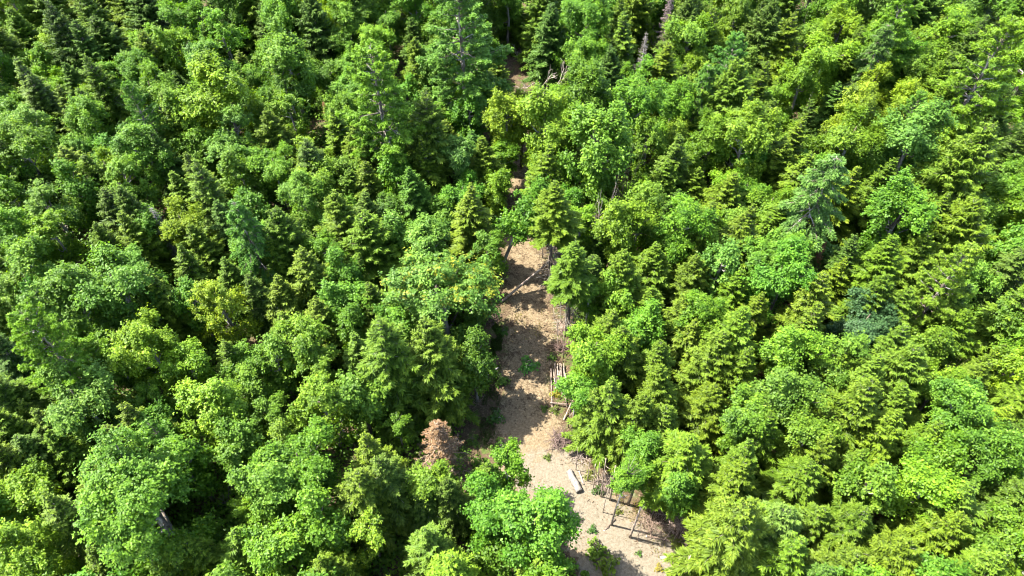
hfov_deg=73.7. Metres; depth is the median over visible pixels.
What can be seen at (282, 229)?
spruce tree
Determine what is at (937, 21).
spruce tree
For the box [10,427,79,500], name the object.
spruce tree
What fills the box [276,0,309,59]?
spruce tree
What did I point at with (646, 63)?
broadleaf tree
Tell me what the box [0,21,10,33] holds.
broadleaf tree
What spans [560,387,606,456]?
spruce tree
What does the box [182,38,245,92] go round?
broadleaf tree
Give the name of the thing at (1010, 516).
broadleaf tree
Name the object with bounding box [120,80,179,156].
pine tree
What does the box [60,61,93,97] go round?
spruce tree
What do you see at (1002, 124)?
spruce tree
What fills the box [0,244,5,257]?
broadleaf tree
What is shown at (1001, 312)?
broadleaf tree
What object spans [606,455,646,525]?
broadleaf tree
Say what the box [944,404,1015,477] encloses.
spruce tree
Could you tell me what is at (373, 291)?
spruce tree
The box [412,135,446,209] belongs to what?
spruce tree
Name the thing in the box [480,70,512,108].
broadleaf tree
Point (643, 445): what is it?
broadleaf tree
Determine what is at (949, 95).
spruce tree
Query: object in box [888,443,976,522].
broadleaf tree
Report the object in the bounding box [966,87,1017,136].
spruce tree
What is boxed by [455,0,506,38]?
broadleaf tree
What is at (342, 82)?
broadleaf tree
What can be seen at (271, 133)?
spruce tree
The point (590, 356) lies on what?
broadleaf tree
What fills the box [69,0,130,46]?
spruce tree
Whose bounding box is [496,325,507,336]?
weed
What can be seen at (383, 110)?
broadleaf tree
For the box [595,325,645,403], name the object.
spruce tree
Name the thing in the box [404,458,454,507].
broadleaf tree
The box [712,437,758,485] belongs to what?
spruce tree
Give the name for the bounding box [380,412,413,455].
broadleaf tree
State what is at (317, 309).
spruce tree
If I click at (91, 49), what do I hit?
spruce tree
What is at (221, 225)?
spruce tree
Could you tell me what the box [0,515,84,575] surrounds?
broadleaf tree
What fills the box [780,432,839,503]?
spruce tree
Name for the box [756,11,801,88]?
spruce tree
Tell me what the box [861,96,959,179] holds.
broadleaf tree
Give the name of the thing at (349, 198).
broadleaf tree
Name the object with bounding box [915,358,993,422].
spruce tree
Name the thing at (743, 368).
spruce tree
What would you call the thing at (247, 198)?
broadleaf tree
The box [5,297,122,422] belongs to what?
pine tree
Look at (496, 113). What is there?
broadleaf tree
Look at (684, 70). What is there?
spruce tree
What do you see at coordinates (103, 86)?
spruce tree
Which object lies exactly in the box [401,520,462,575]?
spruce tree
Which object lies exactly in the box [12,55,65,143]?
spruce tree
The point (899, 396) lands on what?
spruce tree
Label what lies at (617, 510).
weed
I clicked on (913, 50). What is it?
broadleaf tree
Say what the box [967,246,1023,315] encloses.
spruce tree
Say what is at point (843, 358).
spruce tree
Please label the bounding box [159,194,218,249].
broadleaf tree
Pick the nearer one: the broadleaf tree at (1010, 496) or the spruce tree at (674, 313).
the broadleaf tree at (1010, 496)
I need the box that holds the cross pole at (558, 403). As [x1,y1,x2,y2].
[550,402,567,404]
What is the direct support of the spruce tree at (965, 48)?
on the ground at (562, 410)
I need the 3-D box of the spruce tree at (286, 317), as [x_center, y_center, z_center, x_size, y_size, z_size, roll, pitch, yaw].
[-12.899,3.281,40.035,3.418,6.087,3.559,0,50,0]
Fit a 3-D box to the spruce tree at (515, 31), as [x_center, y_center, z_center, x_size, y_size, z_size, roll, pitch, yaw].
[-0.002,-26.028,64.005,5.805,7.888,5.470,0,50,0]
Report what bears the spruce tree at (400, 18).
on the ground at (562, 410)
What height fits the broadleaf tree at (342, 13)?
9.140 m
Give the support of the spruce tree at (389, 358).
on the ground at (562, 410)
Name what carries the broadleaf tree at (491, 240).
on the ground at (562, 410)
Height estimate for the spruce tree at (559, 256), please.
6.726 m
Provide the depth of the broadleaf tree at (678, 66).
56.11 m
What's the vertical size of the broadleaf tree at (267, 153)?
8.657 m
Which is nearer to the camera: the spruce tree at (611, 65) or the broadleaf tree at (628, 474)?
the broadleaf tree at (628, 474)
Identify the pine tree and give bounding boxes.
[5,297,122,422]
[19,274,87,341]
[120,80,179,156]
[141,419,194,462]
[225,198,280,296]
[334,37,425,184]
[414,0,513,119]
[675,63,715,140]
[696,31,748,109]
[767,153,850,267]
[838,23,894,111]
[846,0,923,94]
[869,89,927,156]
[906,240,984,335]
[928,14,1023,151]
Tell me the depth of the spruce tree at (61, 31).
56.10 m
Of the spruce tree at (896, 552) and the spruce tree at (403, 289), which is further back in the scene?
the spruce tree at (403, 289)
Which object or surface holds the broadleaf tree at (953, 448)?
on the ground at (562, 410)
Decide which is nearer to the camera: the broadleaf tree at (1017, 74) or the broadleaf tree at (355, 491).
the broadleaf tree at (355, 491)
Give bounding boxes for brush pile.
[483,304,504,328]
[543,424,573,454]
[549,335,572,353]
[552,314,574,334]
[565,450,591,465]
[587,468,613,491]
[628,506,671,541]
[655,512,689,542]
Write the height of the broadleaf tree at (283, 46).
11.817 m
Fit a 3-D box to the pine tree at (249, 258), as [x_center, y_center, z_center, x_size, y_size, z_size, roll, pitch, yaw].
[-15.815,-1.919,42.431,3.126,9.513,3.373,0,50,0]
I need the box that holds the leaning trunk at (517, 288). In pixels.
[501,254,558,302]
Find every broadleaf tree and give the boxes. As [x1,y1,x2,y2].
[0,0,38,38]
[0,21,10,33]
[0,50,19,93]
[0,68,20,101]
[0,89,28,120]
[0,94,44,141]
[0,115,61,204]
[0,160,36,204]
[0,165,27,203]
[0,174,40,226]
[0,204,61,264]
[0,232,75,311]
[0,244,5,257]
[0,263,36,327]
[0,453,69,521]
[0,473,26,516]
[0,486,29,545]
[0,502,47,550]
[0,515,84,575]
[7,102,68,167]
[16,39,62,78]
[16,260,123,343]
[22,178,88,264]
[23,208,89,267]
[28,571,56,575]
[31,63,67,94]
[33,32,66,75]
[34,357,141,446]
[49,153,105,232]
[57,130,95,156]
[59,92,120,157]
[64,566,137,575]
[68,240,172,346]
[68,421,230,575]
[69,337,123,400]
[70,83,93,98]
[76,144,134,194]
[85,131,137,178]
[85,343,150,406]
[87,319,117,362]
[89,272,135,320]
[90,59,132,97]
[100,151,161,205]
[105,303,196,393]
[107,121,176,186]
[112,45,160,106]
[113,49,132,76]
[116,201,170,259]
[118,241,171,289]
[124,60,176,123]
[127,20,156,48]
[132,396,183,452]
[133,375,182,411]
[145,538,203,575]
[149,22,196,86]
[150,431,223,501]
[154,335,218,385]
[156,0,209,43]
[157,82,203,139]
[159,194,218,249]
[165,0,205,28]
[166,274,217,340]
[168,123,222,183]
[169,376,248,446]
[172,45,263,162]
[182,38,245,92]
[186,276,263,344]
[196,7,253,74]
[200,22,235,61]
[202,129,241,192]
[205,559,253,575]
[207,0,256,41]
[209,414,269,474]
[213,102,260,161]
[215,146,267,208]
[217,357,287,430]
[222,186,269,231]
[224,443,307,525]
[226,338,260,378]
[227,496,261,527]
[228,218,267,269]
[233,141,277,206]
[234,86,273,132]
[237,511,318,575]
[241,61,272,102]
[243,94,280,141]
[245,140,296,214]
[248,330,305,398]
[248,413,341,514]
[249,38,272,75]
[249,390,300,439]
[256,0,303,40]
[256,14,319,130]
[263,57,313,130]
[264,88,314,142]
[264,413,308,447]
[270,311,335,374]
[274,167,326,239]
[286,370,363,449]
[289,481,355,574]
[290,134,335,178]
[290,156,338,202]
[291,342,340,388]
[295,0,341,37]
[297,564,336,575]
[301,228,347,283]
[306,58,342,109]
[313,185,357,237]
[316,275,373,333]
[321,89,361,140]
[324,152,361,189]
[324,242,364,305]
[325,300,369,352]
[326,0,364,58]
[326,62,359,110]
[331,40,374,82]
[333,368,392,436]
[335,0,374,47]
[345,80,378,126]
[345,506,387,571]
[357,22,395,66]
[359,0,404,48]
[367,0,403,60]
[368,98,399,133]
[370,301,417,343]
[371,60,404,92]
[376,190,403,224]
[377,150,411,213]
[378,244,503,351]
[380,207,415,257]
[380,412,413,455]
[391,72,420,122]
[395,0,434,42]
[397,0,434,23]
[401,46,409,82]
[403,212,452,264]
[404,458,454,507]
[407,43,438,94]
[421,15,452,42]
[422,0,475,40]
[426,194,453,244]
[428,35,451,47]
[430,568,446,575]
[434,100,456,133]
[435,133,476,187]
[436,168,485,216]
[441,39,478,101]
[448,92,488,138]
[450,89,463,132]
[454,22,482,47]
[454,323,499,402]
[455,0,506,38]
[460,469,528,553]
[466,32,499,71]
[468,228,508,277]
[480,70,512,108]
[480,163,513,217]
[482,86,527,161]
[489,437,535,489]
[490,174,549,262]
[492,137,520,178]
[492,482,583,575]
[494,0,522,43]
[503,85,540,166]
[512,80,576,175]
[519,555,568,575]
[525,153,538,180]
[547,82,570,118]
[550,108,584,169]
[551,0,613,69]
[551,54,612,148]
[551,370,598,430]
[554,202,598,249]
[555,97,635,220]
[558,0,585,14]
[560,182,585,207]
[561,34,609,94]
[563,320,633,391]
[577,272,606,326]
[586,196,659,266]
[598,268,635,324]
[602,0,625,17]
[602,75,669,184]
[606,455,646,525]
[614,454,660,505]
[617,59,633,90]
[617,298,669,366]
[617,418,663,465]
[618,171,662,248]
[622,179,668,248]
[626,53,665,118]
[627,113,670,180]
[646,0,678,48]
[647,0,669,52]
[647,58,684,78]
[648,115,692,179]
[651,191,718,265]
[652,74,697,135]
[653,10,716,72]
[658,468,699,518]
[665,318,685,337]
[673,288,728,345]
[681,104,733,179]
[683,45,718,94]
[687,208,727,261]
[696,235,741,296]
[697,0,714,15]
[699,0,711,11]
[708,167,742,201]
[710,0,727,11]
[710,28,736,64]
[710,96,783,184]
[715,381,770,455]
[716,0,757,36]
[716,203,756,232]
[719,46,760,78]
[725,0,758,43]
[729,145,770,181]
[735,167,773,209]
[737,234,775,287]
[740,235,819,328]
[745,363,833,450]
[746,73,774,99]
[746,182,793,224]
[753,0,790,16]
[753,322,834,378]
[763,80,796,132]
[764,227,817,277]
[775,399,845,461]
[776,120,816,151]
[777,44,829,133]
[790,187,820,227]
[793,17,826,65]
[795,149,829,168]
[797,29,861,105]
[798,0,858,30]
[798,235,819,273]
[800,0,817,24]
[800,329,872,389]
[813,100,888,177]
[818,78,888,151]
[822,0,863,48]
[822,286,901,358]
[823,452,900,520]
[827,378,847,406]
[834,562,874,575]
[842,0,891,37]
[842,61,893,114]
[855,165,941,257]
[858,8,910,62]
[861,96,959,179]
[864,4,889,48]
[867,561,895,575]
[868,180,937,242]
[877,29,929,106]
[877,76,918,117]
[884,77,934,123]
[888,42,938,98]
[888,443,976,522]
[895,51,924,82]
[895,426,974,494]
[905,319,963,373]
[909,24,930,42]
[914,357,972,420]
[914,551,975,575]
[918,3,986,64]
[919,375,998,452]
[920,117,964,164]
[931,0,990,24]
[940,523,1003,557]
[944,253,1008,308]
[955,83,980,115]
[959,416,1023,491]
[967,120,1003,156]
[970,290,1023,345]
[971,58,1002,77]
[972,69,1015,116]
[975,192,1009,253]
[980,219,1023,268]
[983,0,1023,48]
[983,146,1023,201]
[983,499,1023,553]
[984,168,1023,225]
[984,473,1023,516]
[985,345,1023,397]
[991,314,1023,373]
[992,191,1023,243]
[995,122,1023,157]
[997,39,1023,95]
[998,427,1023,481]
[999,39,1023,85]
[1003,524,1023,575]
[1007,72,1023,128]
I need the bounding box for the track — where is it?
[487,22,687,575]
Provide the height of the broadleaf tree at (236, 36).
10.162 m
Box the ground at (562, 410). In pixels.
[4,0,1023,575]
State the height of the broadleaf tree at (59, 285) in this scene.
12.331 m
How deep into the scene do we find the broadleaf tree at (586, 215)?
43.83 m
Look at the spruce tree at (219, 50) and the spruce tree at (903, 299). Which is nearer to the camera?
the spruce tree at (903, 299)
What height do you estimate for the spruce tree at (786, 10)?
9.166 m
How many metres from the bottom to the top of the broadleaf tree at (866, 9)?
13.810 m
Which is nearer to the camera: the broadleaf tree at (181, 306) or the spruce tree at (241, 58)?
the broadleaf tree at (181, 306)
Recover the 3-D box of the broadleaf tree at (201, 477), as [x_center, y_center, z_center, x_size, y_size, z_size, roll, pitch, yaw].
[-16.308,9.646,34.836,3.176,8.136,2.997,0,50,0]
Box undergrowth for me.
[1,0,1023,575]
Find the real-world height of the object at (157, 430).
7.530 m
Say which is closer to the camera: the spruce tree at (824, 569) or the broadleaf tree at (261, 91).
the spruce tree at (824, 569)
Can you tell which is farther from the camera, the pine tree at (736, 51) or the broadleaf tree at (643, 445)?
the pine tree at (736, 51)
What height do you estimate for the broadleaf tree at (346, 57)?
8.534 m
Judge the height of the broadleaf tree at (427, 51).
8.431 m
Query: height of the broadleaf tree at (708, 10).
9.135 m
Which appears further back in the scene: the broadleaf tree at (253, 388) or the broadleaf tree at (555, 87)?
the broadleaf tree at (555, 87)
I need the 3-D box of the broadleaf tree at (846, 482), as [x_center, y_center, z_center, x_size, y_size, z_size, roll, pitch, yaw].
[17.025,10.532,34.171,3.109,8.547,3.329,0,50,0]
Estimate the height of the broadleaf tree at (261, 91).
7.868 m
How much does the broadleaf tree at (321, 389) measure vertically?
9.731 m
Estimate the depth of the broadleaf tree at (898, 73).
58.41 m
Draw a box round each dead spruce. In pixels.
[149,206,177,258]
[410,419,472,482]
[631,33,647,86]
[651,0,673,55]
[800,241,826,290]
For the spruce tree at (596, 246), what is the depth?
45.17 m
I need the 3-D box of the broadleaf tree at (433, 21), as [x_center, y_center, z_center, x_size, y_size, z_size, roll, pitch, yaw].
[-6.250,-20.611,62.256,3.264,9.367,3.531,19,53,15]
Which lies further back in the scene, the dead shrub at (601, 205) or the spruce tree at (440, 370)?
the dead shrub at (601, 205)
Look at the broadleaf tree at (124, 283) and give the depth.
38.06 m
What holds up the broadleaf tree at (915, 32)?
on the ground at (562, 410)
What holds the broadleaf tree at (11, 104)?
on the ground at (562, 410)
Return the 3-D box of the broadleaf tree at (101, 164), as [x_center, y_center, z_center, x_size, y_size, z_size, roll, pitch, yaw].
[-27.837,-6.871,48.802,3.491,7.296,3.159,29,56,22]
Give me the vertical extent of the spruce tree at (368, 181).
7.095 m
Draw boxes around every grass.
[477,317,502,454]
[512,309,676,566]
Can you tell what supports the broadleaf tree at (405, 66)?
on the ground at (562, 410)
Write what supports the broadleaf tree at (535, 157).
on the ground at (562, 410)
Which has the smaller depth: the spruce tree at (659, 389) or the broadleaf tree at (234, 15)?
the spruce tree at (659, 389)
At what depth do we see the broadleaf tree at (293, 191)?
44.80 m
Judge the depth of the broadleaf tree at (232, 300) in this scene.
39.24 m
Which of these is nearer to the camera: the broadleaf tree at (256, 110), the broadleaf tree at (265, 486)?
the broadleaf tree at (265, 486)
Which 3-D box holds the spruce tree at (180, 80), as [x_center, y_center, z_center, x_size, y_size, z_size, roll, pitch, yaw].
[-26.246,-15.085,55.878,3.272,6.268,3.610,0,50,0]
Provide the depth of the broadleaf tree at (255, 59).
57.31 m
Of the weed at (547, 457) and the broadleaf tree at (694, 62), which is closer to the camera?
the weed at (547, 457)
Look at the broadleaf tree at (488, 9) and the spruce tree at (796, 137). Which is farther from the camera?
the broadleaf tree at (488, 9)
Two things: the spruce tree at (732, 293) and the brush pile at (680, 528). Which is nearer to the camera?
the brush pile at (680, 528)
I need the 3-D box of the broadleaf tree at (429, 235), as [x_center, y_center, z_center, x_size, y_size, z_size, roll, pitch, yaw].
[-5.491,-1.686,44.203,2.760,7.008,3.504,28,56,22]
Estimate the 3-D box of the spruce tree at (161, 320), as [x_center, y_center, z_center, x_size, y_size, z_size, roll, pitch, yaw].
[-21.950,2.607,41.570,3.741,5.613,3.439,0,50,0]
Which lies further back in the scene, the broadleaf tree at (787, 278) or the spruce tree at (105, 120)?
the spruce tree at (105, 120)
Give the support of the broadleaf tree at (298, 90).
on the ground at (562, 410)
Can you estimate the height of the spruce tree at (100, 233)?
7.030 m
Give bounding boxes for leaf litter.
[453,3,683,557]
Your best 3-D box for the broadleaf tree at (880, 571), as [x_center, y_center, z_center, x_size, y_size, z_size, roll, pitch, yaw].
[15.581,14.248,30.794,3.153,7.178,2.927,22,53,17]
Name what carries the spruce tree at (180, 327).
on the ground at (562, 410)
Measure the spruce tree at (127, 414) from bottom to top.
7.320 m
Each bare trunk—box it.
[599,459,609,496]
[609,465,615,500]
[629,504,644,537]
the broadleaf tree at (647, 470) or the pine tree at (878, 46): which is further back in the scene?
the pine tree at (878, 46)
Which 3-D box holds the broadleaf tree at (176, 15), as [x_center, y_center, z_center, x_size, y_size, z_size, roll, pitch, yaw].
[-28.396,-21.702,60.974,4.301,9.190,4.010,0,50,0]
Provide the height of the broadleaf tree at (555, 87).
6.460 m
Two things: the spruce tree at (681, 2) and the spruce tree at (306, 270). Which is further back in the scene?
the spruce tree at (681, 2)
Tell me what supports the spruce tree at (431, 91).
on the ground at (562, 410)
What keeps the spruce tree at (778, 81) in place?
on the ground at (562, 410)
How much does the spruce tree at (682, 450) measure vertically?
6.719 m
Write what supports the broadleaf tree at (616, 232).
on the ground at (562, 410)
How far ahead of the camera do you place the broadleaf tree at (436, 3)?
60.65 m
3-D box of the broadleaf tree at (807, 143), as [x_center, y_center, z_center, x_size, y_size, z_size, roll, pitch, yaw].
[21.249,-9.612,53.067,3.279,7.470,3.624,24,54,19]
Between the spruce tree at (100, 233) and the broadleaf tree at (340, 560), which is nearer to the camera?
the broadleaf tree at (340, 560)
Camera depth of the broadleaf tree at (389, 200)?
45.38 m
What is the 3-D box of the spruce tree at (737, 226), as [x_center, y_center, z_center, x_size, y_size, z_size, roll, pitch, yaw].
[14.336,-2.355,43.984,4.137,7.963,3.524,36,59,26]
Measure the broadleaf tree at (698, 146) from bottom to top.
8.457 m
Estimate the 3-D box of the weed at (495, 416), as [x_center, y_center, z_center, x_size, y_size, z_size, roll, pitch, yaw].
[-0.943,7.474,40.255,1.182,0.793,1.121,0,50,0]
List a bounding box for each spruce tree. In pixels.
[0,26,37,100]
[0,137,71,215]
[0,254,60,320]
[0,300,48,368]
[0,332,65,397]
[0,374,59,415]
[0,391,43,419]
[0,406,42,447]
[0,441,72,521]
[4,6,54,58]
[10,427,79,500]
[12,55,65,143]
[16,398,48,431]
[24,0,81,46]
[25,74,70,152]
[29,407,101,448]
[38,488,112,573]
[39,0,86,90]
[41,428,95,488]
[52,83,84,138]
[52,144,102,221]
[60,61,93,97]
[63,19,126,89]
[66,0,117,36]
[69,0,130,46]
[74,87,132,147]
[77,462,109,503]
[78,152,104,224]
[79,53,162,153]
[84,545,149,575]
[86,14,132,93]
[90,221,140,299]
[95,186,173,246]
[97,0,126,32]
[99,423,174,503]
[106,0,136,50]
[112,185,179,267]
[115,211,179,286]
[115,401,193,485]
[122,0,180,49]
[132,28,182,107]
[136,299,188,360]
[138,267,211,347]
[147,128,188,206]
[157,93,206,164]
[160,61,192,85]
[167,170,205,229]
[172,70,208,121]
[172,242,218,293]
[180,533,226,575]
[181,223,240,281]
[182,151,230,201]
[185,158,234,247]
[200,22,230,61]
[201,0,216,19]
[209,199,240,268]
[211,0,253,64]
[213,339,261,390]
[215,520,297,575]
[217,256,252,321]
[232,50,270,91]
[236,0,264,56]
[241,273,272,344]
[251,2,269,52]
[251,109,297,193]
[257,235,292,287]
[260,205,330,287]
[263,273,306,336]
[269,311,311,386]
[270,70,311,109]
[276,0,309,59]
[283,571,298,575]
[287,245,329,314]
[288,155,307,233]
[290,0,341,79]
[296,138,341,229]
[303,296,347,366]
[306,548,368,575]
[313,188,357,257]
[323,107,350,161]
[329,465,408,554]
[334,0,396,56]
[336,167,360,204]
[338,209,404,320]
[340,123,360,171]
[342,331,367,388]
[349,161,385,206]
[351,190,384,220]
[352,431,408,471]
[353,130,399,196]
[353,315,431,455]
[361,281,393,338]
[367,452,423,538]
[390,262,447,319]
[396,166,435,231]
[397,10,426,32]
[397,17,427,70]
[400,36,437,105]
[400,87,455,204]
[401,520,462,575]
[404,316,480,438]
[405,493,443,538]
[408,260,460,322]
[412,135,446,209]
[419,85,437,103]
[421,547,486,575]
[433,476,473,545]
[442,119,460,186]
[443,182,507,270]
[453,130,479,185]
[462,459,505,531]
[467,135,511,207]
[488,58,516,95]
[492,0,531,56]
[513,0,566,70]
[513,142,581,232]
[515,557,552,575]
[521,1,569,89]
[528,180,586,291]
[542,238,598,336]
[547,167,568,185]
[547,217,575,264]
[559,73,574,109]
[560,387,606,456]
[562,254,602,325]
[570,130,601,188]
[570,309,621,365]
[571,376,630,471]
[580,248,647,324]
[583,221,608,270]
[587,44,624,114]
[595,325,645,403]
[598,0,638,78]
[600,392,656,473]
[605,11,636,86]
[615,0,657,70]
[624,285,667,338]
[629,339,680,409]
[630,361,681,426]
[632,241,674,312]
[636,42,681,123]
[638,427,714,521]
[644,188,683,253]
[646,403,682,477]
[648,158,682,219]
[650,63,697,127]
[650,134,694,200]
[651,0,703,54]
[653,0,698,74]
[660,295,692,349]
[660,487,775,575]
[662,253,712,306]
[667,201,722,275]
[668,318,704,380]
[671,330,735,397]
[675,380,730,454]
[676,5,723,63]
[678,167,707,205]
[679,305,758,384]
[687,56,756,175]
[691,456,761,514]
[699,171,746,229]
[703,267,747,328]
[705,203,761,289]
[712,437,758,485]
[713,228,750,297]
[713,410,783,479]
[714,0,766,78]
[719,346,758,412]
[726,545,759,575]
[727,291,768,353]
[733,500,772,515]
[741,59,771,132]
[742,97,781,169]
[743,494,806,575]
[743,530,809,575]
[744,0,782,86]
[753,200,788,244]
[754,452,828,506]
[755,302,822,375]
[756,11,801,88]
[758,140,798,194]
[758,270,834,360]
[759,150,815,224]
[769,63,794,112]
[776,113,807,165]
[777,0,804,52]
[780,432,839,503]
[786,99,818,154]
[786,256,850,329]
[790,560,837,575]
[791,501,832,548]
[792,347,855,418]
[797,375,882,455]
[800,217,813,237]
[802,540,868,575]
[809,81,844,144]
[810,24,868,112]
[813,492,880,551]
[814,233,861,297]
[817,353,886,412]
[819,448,869,506]
[822,166,862,248]
[822,273,895,337]
[825,233,909,319]
[842,407,906,507]
[843,523,923,575]
[845,157,899,241]
[846,0,915,36]
[850,323,911,387]
[852,285,919,358]
[852,343,931,438]
[876,383,920,446]
[876,479,984,536]
[877,506,974,569]
[890,420,945,498]
[891,58,951,134]
[894,232,940,292]
[900,120,1003,237]
[901,10,966,81]
[901,191,952,246]
[906,79,956,158]
[908,0,947,42]
[912,273,951,325]
[912,283,973,329]
[915,192,998,288]
[915,308,981,370]
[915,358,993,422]
[926,111,966,158]
[934,14,990,86]
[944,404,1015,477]
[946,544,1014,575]
[952,79,977,120]
[961,343,1008,396]
[961,417,1023,482]
[962,284,1023,360]
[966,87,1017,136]
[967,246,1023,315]
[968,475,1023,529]
[972,123,1023,199]
[978,0,1023,65]
[979,0,998,29]
[981,515,1023,575]
[983,380,1023,423]
[988,170,1023,242]
[989,110,1010,141]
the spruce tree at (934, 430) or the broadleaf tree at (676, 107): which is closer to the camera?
the spruce tree at (934, 430)
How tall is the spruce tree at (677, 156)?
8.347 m
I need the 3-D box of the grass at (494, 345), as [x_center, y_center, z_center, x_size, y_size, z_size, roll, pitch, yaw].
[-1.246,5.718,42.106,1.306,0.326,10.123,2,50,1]
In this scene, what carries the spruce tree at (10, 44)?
on the ground at (562, 410)
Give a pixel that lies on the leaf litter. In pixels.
(548, 385)
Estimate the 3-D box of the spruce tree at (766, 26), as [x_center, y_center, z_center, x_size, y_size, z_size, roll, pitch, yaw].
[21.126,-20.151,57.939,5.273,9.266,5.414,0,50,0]
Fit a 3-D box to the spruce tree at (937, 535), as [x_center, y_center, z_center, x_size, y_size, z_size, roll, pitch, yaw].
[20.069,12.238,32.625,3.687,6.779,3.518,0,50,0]
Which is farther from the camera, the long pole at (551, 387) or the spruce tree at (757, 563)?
the long pole at (551, 387)
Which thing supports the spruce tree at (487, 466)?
on the ground at (562, 410)
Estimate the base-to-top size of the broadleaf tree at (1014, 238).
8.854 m
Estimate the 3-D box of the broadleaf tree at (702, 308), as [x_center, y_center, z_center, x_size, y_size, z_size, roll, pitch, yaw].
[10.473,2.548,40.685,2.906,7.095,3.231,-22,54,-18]
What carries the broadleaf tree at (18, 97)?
on the ground at (562, 410)
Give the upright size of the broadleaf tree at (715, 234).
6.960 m
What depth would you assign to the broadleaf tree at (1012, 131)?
48.43 m
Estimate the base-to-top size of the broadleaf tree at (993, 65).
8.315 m
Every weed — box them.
[464,433,480,448]
[486,407,505,424]
[490,436,505,452]
[495,373,510,389]
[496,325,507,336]
[518,355,540,375]
[539,405,547,412]
[542,453,550,460]
[547,352,556,360]
[547,405,558,414]
[549,389,560,398]
[582,469,596,480]
[587,523,598,533]
[591,484,604,495]
[615,506,622,515]
[654,562,663,571]
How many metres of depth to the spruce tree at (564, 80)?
53.84 m
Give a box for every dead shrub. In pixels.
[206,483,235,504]
[513,59,570,91]
[591,174,618,226]
[615,153,642,203]
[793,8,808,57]
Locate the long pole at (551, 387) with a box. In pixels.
[550,368,552,413]
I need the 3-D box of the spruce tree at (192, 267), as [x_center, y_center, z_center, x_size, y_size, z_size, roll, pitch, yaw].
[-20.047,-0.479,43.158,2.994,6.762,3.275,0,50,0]
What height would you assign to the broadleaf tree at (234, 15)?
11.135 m
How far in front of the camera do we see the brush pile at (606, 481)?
37.67 m
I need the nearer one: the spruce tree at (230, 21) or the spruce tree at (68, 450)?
the spruce tree at (68, 450)
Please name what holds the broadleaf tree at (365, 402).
on the ground at (562, 410)
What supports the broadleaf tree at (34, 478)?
on the ground at (562, 410)
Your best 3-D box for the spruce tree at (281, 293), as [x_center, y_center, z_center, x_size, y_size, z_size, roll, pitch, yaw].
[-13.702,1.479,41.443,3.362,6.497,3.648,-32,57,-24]
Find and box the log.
[566,469,581,492]
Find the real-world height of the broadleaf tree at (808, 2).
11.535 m
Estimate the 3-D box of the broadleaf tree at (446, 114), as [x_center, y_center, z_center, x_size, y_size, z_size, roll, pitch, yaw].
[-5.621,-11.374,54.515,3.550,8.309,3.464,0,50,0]
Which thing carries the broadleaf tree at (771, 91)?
on the ground at (562, 410)
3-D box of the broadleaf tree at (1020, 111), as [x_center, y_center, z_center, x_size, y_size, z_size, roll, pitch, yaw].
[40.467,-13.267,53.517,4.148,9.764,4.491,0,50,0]
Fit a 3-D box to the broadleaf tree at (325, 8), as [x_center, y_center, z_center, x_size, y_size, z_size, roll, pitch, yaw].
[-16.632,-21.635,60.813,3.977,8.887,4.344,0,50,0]
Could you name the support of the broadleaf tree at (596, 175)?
on the ground at (562, 410)
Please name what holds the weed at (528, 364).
on the track
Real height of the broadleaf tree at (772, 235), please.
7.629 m
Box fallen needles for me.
[482,53,676,555]
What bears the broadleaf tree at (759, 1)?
on the ground at (562, 410)
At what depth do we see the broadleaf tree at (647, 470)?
33.94 m
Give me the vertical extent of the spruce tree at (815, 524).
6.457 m
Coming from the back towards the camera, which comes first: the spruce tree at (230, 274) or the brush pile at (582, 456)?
the spruce tree at (230, 274)
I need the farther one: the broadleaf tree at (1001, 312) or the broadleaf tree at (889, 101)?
the broadleaf tree at (889, 101)
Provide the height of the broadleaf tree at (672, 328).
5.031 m
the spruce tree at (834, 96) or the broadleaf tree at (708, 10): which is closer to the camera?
the spruce tree at (834, 96)
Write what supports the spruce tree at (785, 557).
on the ground at (562, 410)
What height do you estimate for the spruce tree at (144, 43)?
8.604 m
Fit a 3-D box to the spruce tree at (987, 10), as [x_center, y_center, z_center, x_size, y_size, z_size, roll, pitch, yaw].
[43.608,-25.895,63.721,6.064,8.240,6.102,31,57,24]
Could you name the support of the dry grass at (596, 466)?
on the ground at (562, 410)
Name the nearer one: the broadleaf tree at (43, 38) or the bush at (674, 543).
the bush at (674, 543)
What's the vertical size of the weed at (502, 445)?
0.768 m
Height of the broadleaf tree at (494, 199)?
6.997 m
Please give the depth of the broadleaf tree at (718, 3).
65.36 m
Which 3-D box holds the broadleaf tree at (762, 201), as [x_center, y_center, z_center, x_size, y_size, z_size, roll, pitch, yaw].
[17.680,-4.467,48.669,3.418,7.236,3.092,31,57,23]
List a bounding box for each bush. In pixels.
[585,536,609,561]
[592,553,620,575]
[667,534,683,549]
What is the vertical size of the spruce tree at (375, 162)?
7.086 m
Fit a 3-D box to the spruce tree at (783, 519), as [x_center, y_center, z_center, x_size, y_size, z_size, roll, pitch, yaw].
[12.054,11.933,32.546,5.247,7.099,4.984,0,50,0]
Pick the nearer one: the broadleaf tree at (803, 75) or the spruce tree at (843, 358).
the spruce tree at (843, 358)
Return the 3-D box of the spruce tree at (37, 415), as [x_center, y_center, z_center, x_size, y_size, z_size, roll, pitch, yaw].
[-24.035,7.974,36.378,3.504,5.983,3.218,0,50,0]
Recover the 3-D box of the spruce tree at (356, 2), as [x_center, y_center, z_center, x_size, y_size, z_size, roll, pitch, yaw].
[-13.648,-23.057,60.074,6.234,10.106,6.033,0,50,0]
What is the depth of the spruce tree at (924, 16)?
61.00 m
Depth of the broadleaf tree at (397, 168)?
46.85 m
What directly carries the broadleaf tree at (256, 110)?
on the ground at (562, 410)

